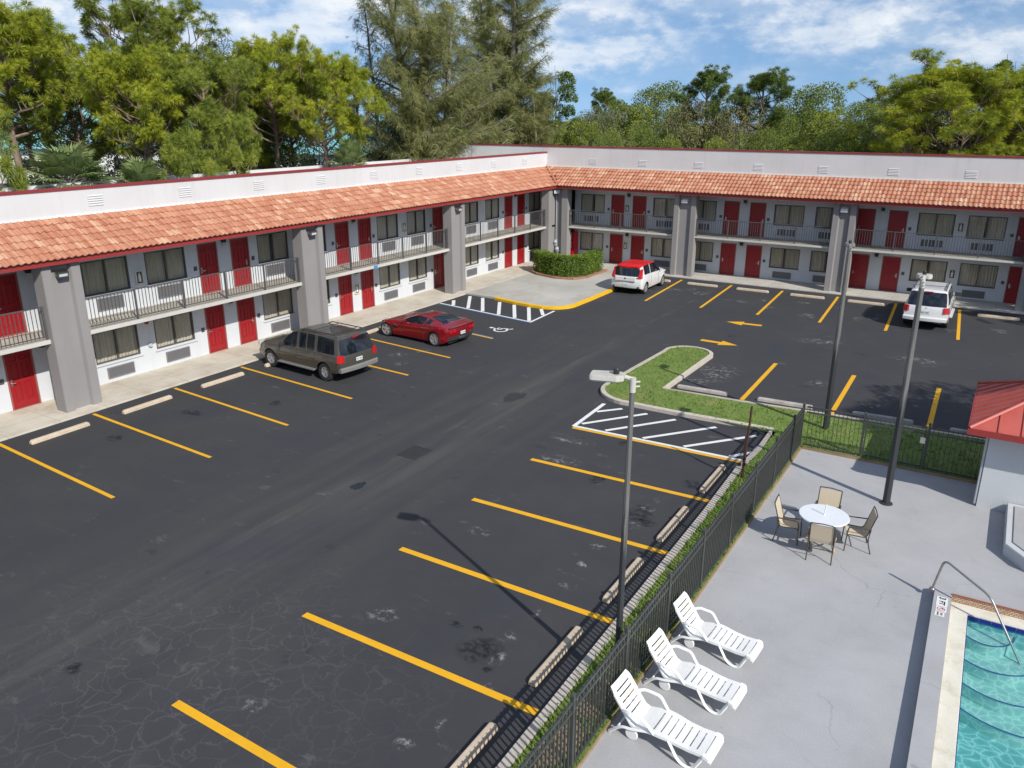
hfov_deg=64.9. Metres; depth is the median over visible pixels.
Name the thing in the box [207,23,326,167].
tree
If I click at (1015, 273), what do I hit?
door
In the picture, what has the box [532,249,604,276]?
hedge
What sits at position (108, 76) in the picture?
tree
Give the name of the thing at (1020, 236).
door
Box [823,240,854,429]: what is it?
lamp post
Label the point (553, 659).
wheel stop
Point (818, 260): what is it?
window
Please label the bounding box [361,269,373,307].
door
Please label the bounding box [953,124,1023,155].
vine covered tree
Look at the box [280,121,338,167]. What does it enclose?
tree
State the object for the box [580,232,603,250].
window
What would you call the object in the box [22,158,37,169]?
window
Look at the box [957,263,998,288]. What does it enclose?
window
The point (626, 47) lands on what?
sky
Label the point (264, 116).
tree
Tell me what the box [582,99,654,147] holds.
oak tree
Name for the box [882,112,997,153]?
vine covered tree
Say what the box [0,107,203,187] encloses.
apartment building
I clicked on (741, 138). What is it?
wood
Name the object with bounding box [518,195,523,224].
door
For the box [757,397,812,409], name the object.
wheel stop
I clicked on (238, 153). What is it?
tree
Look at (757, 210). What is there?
door
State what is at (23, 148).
tree
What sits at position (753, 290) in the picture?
wheel stop
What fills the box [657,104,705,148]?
oak tree
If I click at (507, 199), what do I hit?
door
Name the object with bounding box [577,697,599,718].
bare soil
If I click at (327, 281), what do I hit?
window
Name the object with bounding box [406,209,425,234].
window
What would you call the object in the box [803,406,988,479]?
pool fence
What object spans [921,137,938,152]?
vine covered tree
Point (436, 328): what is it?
parked car
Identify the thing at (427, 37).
casuarina tree
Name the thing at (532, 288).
concrete apron
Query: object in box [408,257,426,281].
window
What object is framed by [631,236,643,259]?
door
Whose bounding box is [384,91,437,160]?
casuarina tree
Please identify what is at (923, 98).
tree
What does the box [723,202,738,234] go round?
door
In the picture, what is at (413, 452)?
asphalt patch
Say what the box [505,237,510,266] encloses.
door
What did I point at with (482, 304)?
aisle marking
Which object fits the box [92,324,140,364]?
window
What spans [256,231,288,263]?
window
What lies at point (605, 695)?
bare soil
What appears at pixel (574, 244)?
vending machine
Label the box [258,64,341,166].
tree
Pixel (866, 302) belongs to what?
wheel stop
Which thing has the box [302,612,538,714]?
parking line
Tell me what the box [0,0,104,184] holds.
tree
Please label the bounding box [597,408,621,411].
aisle marking
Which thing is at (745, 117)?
vine covered tree
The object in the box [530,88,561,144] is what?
tree
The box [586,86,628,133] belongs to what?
pine tree
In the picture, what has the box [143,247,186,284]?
window
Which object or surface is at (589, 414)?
aisle marking
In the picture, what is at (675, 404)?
lawn
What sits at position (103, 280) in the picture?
window
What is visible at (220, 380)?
wheel stop
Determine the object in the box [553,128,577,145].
oak tree
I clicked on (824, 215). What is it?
window
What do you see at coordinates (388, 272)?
window
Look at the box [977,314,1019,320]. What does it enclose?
wheel stop
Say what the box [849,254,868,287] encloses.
door
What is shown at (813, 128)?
oak tree
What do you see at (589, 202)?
window
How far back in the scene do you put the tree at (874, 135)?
62.96 m
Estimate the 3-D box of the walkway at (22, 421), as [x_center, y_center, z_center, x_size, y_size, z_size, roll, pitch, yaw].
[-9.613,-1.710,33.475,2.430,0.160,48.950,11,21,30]
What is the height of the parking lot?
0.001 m
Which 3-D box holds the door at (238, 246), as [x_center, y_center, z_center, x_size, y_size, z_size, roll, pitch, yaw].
[-10.858,-4.880,32.238,0.124,1.825,0.802,11,21,30]
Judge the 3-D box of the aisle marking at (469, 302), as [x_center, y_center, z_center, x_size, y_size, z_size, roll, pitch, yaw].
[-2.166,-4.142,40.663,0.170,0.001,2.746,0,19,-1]
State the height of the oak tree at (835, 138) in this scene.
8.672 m
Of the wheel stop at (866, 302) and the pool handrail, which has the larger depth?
the wheel stop at (866, 302)
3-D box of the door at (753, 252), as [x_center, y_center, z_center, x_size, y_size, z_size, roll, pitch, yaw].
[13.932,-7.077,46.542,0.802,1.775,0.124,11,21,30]
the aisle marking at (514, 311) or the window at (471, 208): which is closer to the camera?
the aisle marking at (514, 311)
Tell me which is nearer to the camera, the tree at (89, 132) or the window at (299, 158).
the tree at (89, 132)
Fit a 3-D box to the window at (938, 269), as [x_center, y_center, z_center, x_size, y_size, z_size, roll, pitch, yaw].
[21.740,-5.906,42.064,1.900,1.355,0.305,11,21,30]
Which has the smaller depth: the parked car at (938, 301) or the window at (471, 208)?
the parked car at (938, 301)
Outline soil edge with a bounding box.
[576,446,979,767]
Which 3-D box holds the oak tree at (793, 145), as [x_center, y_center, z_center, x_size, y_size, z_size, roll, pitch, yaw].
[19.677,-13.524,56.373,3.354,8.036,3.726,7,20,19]
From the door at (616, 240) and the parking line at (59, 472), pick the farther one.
the door at (616, 240)
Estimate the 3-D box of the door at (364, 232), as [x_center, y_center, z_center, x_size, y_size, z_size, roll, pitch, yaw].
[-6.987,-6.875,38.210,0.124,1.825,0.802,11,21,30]
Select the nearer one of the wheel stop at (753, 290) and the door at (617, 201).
the wheel stop at (753, 290)
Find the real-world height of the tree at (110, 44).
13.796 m
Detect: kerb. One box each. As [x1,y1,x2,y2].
[494,288,614,309]
[496,466,741,767]
[601,346,985,465]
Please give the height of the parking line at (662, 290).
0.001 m
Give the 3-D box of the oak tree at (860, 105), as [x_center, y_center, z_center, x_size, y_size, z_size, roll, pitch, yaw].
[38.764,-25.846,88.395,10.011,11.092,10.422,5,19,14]
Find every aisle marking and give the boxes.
[440,303,529,321]
[441,304,530,322]
[466,296,471,307]
[481,298,483,310]
[497,302,500,314]
[513,305,515,317]
[527,307,530,320]
[530,311,554,321]
[572,403,604,426]
[573,426,742,460]
[582,413,646,423]
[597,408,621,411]
[606,419,675,430]
[642,426,716,438]
[683,435,756,446]
[729,452,750,456]
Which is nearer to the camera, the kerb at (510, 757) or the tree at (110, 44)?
the kerb at (510, 757)
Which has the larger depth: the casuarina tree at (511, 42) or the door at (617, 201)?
the casuarina tree at (511, 42)
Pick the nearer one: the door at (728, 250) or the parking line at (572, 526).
the parking line at (572, 526)
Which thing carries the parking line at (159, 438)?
on the parking lot
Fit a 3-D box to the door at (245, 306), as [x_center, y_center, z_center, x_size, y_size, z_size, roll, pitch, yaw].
[-10.861,-2.605,33.001,0.124,1.805,0.802,11,21,30]
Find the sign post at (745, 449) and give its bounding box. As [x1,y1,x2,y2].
[741,406,752,477]
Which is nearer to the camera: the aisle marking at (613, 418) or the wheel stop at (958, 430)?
the wheel stop at (958, 430)
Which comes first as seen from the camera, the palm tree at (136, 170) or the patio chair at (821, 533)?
the patio chair at (821, 533)
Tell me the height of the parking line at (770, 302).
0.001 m
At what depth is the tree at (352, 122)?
43.12 m
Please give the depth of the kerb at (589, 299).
40.03 m
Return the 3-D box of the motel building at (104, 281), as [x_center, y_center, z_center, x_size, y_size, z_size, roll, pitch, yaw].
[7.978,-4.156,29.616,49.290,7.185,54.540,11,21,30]
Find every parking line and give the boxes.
[0,443,114,497]
[92,413,211,457]
[172,700,295,767]
[173,388,288,425]
[241,367,351,398]
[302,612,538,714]
[369,365,407,374]
[370,338,450,357]
[399,547,613,623]
[472,498,668,554]
[530,458,709,501]
[573,427,741,462]
[644,280,681,300]
[699,285,732,307]
[740,363,776,399]
[756,291,782,314]
[818,297,838,322]
[830,375,855,413]
[884,303,897,330]
[927,388,940,426]
[956,310,960,339]
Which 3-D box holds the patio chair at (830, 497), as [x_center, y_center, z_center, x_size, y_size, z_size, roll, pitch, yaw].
[7.113,2.880,18.224,0.551,0.947,0.592,11,21,30]
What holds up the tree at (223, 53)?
on the terrain at (742, 129)
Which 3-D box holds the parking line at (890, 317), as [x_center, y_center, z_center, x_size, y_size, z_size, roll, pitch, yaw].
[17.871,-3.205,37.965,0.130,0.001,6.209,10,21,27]
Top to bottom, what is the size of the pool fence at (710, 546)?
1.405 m
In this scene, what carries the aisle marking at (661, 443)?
on the parking lot
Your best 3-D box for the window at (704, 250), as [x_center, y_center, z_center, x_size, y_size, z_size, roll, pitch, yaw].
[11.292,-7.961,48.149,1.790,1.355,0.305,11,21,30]
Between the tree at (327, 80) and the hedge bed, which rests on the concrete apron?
the hedge bed
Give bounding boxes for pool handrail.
[929,561,1021,664]
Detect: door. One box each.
[0,274,24,335]
[4,349,38,408]
[198,243,218,292]
[205,305,225,351]
[231,238,249,285]
[237,297,255,342]
[335,222,348,263]
[339,274,351,314]
[358,219,370,258]
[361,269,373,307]
[433,208,441,242]
[434,253,442,287]
[505,197,510,227]
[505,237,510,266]
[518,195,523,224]
[518,234,523,263]
[610,234,621,262]
[612,195,623,225]
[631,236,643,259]
[633,196,645,227]
[720,243,735,274]
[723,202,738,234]
[745,246,761,276]
[749,203,765,236]
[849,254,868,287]
[855,209,875,244]
[879,257,900,290]
[886,211,907,246]
[1004,267,1022,302]
[1013,218,1023,256]
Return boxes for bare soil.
[535,720,583,767]
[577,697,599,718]
[594,676,619,706]
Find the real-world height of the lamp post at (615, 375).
5.546 m
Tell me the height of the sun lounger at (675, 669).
0.798 m
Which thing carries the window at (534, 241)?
in the motel building at (104, 281)
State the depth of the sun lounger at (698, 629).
14.17 m
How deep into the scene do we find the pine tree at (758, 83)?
58.80 m
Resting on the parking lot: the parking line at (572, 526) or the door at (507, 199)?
the parking line at (572, 526)
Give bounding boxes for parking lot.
[0,276,1023,767]
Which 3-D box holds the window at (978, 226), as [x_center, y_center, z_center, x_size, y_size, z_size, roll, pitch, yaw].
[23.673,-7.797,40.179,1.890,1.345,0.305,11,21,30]
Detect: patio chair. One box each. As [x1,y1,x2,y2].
[772,494,802,545]
[805,522,836,564]
[815,486,842,527]
[841,506,877,553]
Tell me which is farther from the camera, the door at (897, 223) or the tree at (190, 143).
the door at (897, 223)
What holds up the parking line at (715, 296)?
on the parking lot
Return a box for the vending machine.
[570,231,577,254]
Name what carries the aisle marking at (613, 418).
on the parking lot
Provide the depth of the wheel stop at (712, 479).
20.74 m
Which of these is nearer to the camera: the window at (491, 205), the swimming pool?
the swimming pool
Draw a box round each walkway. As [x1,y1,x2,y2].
[0,260,534,441]
[599,262,1023,314]
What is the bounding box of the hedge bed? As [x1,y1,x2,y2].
[530,269,607,279]
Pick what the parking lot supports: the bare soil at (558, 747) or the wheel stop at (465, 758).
the wheel stop at (465, 758)
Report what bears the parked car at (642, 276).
on the parking lot
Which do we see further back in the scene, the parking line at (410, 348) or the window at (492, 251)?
the window at (492, 251)
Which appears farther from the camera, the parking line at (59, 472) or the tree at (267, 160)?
the tree at (267, 160)
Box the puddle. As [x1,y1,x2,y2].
[350,482,365,489]
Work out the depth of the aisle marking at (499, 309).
39.30 m
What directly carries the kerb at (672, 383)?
on the parking lot
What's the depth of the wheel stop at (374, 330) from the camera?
35.01 m
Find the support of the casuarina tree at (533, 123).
on the terrain at (742, 129)
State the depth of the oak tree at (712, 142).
56.73 m
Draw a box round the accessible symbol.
[489,327,510,331]
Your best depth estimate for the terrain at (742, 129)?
546.81 m
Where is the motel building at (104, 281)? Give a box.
[0,143,1023,413]
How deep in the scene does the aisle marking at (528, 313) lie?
38.23 m
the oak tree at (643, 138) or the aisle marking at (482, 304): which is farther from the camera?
the oak tree at (643, 138)
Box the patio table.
[799,504,849,552]
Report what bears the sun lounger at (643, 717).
on the pool deck
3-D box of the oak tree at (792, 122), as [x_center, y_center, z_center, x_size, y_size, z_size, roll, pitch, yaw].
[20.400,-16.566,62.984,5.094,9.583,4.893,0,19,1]
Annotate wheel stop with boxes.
[29,422,89,444]
[122,395,171,413]
[201,372,243,387]
[366,326,380,333]
[450,722,497,767]
[528,626,582,686]
[602,557,642,602]
[656,506,688,541]
[677,384,727,395]
[687,282,717,286]
[699,464,725,492]
[736,287,768,292]
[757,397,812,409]
[790,293,824,298]
[847,299,883,305]
[852,411,912,424]
[949,427,966,433]
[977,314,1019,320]
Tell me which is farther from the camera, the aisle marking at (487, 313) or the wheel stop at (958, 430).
the aisle marking at (487, 313)
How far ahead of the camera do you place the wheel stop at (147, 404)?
26.04 m
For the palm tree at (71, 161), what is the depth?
32.27 m
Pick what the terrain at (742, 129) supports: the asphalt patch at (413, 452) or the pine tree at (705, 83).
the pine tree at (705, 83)
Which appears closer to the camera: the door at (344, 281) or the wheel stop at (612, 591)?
the wheel stop at (612, 591)
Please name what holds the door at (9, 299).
in the motel building at (104, 281)
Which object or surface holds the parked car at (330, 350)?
on the parking lot
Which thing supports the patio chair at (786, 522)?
on the pool deck
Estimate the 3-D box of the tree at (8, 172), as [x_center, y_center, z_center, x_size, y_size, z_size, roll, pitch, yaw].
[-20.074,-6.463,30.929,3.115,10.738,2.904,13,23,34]
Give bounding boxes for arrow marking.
[700,339,737,345]
[730,322,761,325]
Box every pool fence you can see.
[518,402,805,767]
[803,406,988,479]
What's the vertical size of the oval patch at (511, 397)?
0.001 m
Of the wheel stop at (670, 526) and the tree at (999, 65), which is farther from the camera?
the tree at (999, 65)
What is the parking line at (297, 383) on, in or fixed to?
on the parking lot
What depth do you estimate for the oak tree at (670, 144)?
58.28 m
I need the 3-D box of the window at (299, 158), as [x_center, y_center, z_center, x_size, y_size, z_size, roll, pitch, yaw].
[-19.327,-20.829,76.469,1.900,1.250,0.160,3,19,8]
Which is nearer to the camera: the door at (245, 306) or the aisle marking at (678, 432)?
the aisle marking at (678, 432)
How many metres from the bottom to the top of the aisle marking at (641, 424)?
0.001 m
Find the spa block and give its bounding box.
[1002,503,1023,570]
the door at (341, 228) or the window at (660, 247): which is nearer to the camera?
the door at (341, 228)
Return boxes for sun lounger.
[608,669,723,767]
[643,628,746,714]
[670,591,762,667]
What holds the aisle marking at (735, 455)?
on the parking lot
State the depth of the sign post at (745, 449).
20.53 m
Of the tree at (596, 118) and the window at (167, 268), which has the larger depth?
the tree at (596, 118)
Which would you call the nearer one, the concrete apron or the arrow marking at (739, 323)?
the arrow marking at (739, 323)
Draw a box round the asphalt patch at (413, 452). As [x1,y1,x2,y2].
[396,445,431,459]
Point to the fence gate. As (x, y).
(922, 439)
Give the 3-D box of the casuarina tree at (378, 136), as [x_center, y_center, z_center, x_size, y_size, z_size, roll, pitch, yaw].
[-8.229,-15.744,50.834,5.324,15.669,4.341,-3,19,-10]
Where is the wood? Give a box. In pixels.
[235,108,943,164]
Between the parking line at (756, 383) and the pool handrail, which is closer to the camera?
the pool handrail
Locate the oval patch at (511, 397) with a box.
[503,393,525,401]
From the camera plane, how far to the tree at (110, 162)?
54.49 m
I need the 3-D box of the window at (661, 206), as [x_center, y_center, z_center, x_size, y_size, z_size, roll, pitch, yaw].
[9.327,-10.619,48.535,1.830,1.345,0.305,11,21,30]
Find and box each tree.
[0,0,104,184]
[0,44,91,184]
[0,99,29,191]
[1,113,117,186]
[3,64,131,181]
[20,141,118,188]
[42,0,232,160]
[53,110,154,183]
[61,39,220,161]
[89,30,213,174]
[103,135,195,179]
[114,71,216,175]
[115,156,169,182]
[132,46,261,161]
[157,125,233,175]
[158,117,217,179]
[180,35,235,174]
[190,64,315,171]
[201,105,261,174]
[204,134,301,171]
[205,84,285,168]
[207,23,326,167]
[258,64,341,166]
[262,39,386,167]
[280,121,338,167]
[325,58,390,164]
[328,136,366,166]
[343,0,525,162]
[346,1,409,162]
[348,128,384,161]
[365,117,420,161]
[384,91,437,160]
[431,65,503,141]
[442,0,567,155]
[498,76,575,144]
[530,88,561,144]
[551,71,579,142]
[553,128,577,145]
[561,116,603,145]
[574,103,636,146]
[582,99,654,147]
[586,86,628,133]
[593,126,624,146]
[618,80,690,147]
[628,121,659,147]
[656,134,681,147]
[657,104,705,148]
[659,97,741,149]
[667,63,732,148]
[696,93,779,149]
[703,135,730,148]
[724,66,795,134]
[743,127,783,150]
[750,108,802,150]
[763,81,859,150]
[778,131,820,151]
[798,114,852,151]
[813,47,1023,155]
[815,121,858,151]
[834,96,890,151]
[850,134,886,152]
[851,104,905,151]
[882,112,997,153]
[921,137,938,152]
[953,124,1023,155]
[973,54,1015,152]
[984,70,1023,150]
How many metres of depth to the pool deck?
15.16 m
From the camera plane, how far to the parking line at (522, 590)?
16.18 m
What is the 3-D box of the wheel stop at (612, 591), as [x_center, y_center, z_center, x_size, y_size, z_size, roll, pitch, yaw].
[2.265,3.951,16.349,0.167,0.120,1.780,11,21,29]
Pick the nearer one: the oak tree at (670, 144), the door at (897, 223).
the door at (897, 223)
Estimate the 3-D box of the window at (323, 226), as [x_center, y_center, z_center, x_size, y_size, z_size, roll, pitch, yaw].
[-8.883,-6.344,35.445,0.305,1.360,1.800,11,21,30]
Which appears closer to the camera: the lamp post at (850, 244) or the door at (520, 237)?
the lamp post at (850, 244)
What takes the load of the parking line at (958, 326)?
on the parking lot
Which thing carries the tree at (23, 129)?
on the terrain at (742, 129)
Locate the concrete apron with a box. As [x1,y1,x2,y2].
[466,269,612,305]
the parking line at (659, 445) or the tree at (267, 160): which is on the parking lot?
the parking line at (659, 445)
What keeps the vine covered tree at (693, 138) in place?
on the terrain at (742, 129)
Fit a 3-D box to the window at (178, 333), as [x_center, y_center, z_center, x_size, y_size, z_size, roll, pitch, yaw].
[-12.683,-2.036,30.190,0.123,1.160,1.683,11,21,30]
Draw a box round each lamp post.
[589,367,639,678]
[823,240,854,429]
[879,270,932,505]
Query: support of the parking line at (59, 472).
on the parking lot
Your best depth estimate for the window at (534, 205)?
51.18 m
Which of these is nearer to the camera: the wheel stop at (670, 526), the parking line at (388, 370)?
the wheel stop at (670, 526)
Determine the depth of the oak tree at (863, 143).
53.49 m
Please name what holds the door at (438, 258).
in the motel building at (104, 281)
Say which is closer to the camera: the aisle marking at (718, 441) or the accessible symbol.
the aisle marking at (718, 441)
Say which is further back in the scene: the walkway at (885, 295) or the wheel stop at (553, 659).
the walkway at (885, 295)
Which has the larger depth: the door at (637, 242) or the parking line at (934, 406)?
the door at (637, 242)
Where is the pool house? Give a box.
[967,380,1023,511]
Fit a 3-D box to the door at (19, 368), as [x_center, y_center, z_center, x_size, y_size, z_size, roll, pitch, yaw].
[-15.616,-0.154,25.664,0.124,1.805,0.802,11,21,30]
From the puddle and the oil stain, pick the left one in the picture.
the puddle
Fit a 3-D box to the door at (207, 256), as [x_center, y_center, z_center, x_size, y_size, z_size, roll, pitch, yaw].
[-11.664,-4.465,30.994,0.124,1.825,0.802,11,21,30]
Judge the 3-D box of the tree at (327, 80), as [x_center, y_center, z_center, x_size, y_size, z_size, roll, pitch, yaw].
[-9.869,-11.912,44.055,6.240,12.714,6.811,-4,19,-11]
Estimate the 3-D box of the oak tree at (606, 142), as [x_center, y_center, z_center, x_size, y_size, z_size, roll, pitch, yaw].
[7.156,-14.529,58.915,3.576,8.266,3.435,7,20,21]
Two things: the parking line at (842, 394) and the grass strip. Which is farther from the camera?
the parking line at (842, 394)
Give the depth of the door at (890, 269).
42.96 m
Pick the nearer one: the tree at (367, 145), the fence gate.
the fence gate
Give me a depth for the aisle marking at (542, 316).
37.76 m
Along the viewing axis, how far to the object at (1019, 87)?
47.42 m
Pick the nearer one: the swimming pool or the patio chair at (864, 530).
the swimming pool
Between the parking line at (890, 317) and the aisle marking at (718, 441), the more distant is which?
the parking line at (890, 317)
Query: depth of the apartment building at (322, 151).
76.24 m
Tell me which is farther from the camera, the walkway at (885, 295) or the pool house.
the walkway at (885, 295)
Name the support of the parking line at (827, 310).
on the parking lot
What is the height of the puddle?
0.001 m
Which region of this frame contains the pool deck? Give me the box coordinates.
[580,449,1023,767]
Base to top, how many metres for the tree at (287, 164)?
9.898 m
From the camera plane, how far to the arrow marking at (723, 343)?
33.51 m
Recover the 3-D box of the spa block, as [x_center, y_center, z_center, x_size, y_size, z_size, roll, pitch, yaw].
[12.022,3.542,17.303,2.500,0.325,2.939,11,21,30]
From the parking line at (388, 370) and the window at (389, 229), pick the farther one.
the window at (389, 229)
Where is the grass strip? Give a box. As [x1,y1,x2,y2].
[511,466,780,767]
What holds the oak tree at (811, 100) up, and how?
on the terrain at (742, 129)
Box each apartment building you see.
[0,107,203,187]
[257,117,397,168]
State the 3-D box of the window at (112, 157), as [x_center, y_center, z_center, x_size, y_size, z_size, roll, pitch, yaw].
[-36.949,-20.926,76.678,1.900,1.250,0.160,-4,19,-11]
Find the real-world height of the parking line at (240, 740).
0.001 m
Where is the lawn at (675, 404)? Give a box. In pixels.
[605,347,984,480]
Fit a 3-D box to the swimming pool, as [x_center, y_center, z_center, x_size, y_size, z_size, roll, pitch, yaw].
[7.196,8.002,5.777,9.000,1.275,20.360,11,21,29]
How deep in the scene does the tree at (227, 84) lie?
38.21 m
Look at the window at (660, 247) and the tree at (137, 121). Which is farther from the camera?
the window at (660, 247)
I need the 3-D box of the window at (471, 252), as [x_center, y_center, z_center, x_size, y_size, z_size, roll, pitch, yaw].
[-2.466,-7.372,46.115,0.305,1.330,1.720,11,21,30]
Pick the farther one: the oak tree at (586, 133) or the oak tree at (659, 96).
the oak tree at (659, 96)
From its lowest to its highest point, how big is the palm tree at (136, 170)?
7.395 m
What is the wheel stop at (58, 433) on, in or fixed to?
on the parking lot
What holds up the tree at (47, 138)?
on the terrain at (742, 129)
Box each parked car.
[258,321,377,380]
[381,310,474,345]
[611,259,665,293]
[902,279,960,327]
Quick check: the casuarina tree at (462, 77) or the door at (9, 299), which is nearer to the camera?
the door at (9, 299)
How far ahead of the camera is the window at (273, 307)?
34.36 m
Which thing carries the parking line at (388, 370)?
on the parking lot
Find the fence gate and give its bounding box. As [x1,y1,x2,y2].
[861,416,927,467]
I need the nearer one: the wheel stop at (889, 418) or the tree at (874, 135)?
the wheel stop at (889, 418)
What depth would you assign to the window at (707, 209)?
47.19 m
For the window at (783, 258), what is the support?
in the motel building at (104, 281)
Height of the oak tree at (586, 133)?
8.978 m
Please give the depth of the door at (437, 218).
42.90 m
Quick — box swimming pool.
[906,586,1023,767]
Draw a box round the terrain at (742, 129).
[431,123,955,446]
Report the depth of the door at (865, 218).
42.95 m
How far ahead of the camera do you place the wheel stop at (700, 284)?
44.58 m
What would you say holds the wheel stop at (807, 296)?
on the parking lot
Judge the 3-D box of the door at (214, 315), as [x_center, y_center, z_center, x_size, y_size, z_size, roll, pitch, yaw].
[-11.668,-2.189,31.757,0.124,1.805,0.802,11,21,30]
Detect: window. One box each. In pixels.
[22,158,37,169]
[79,256,130,296]
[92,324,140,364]
[112,157,128,169]
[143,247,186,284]
[153,311,194,348]
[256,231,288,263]
[262,288,293,320]
[299,158,317,165]
[322,225,325,250]
[326,279,329,302]
[376,214,397,240]
[379,263,399,289]
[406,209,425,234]
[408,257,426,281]
[465,201,477,223]
[465,245,478,266]
[485,198,498,219]
[486,240,498,260]
[529,192,539,211]
[529,230,539,249]
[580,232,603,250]
[581,194,604,212]
[650,237,671,257]
[653,198,673,217]
[695,241,713,261]
[698,200,716,220]
[769,247,799,269]
[773,204,804,226]
[809,251,827,272]
[814,207,833,228]
[908,259,947,281]
[916,212,955,236]
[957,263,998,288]
[965,215,1007,240]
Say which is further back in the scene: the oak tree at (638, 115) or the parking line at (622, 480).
the oak tree at (638, 115)
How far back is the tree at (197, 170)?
51.19 m
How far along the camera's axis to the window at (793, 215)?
44.88 m
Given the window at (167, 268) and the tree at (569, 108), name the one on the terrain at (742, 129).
the tree at (569, 108)
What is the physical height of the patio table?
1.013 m
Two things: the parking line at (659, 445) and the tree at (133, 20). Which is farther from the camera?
the tree at (133, 20)
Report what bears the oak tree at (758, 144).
on the terrain at (742, 129)
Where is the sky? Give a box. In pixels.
[0,0,1023,123]
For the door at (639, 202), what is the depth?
49.35 m
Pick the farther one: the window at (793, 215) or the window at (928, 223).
the window at (793, 215)
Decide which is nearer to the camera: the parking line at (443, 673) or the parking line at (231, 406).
the parking line at (443, 673)
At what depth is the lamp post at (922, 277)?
18.71 m
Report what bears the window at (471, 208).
in the motel building at (104, 281)
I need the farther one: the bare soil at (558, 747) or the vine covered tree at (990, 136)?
the vine covered tree at (990, 136)
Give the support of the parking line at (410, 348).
on the parking lot
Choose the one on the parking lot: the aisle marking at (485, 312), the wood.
the aisle marking at (485, 312)
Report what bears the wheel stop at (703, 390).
on the parking lot
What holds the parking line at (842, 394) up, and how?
on the parking lot

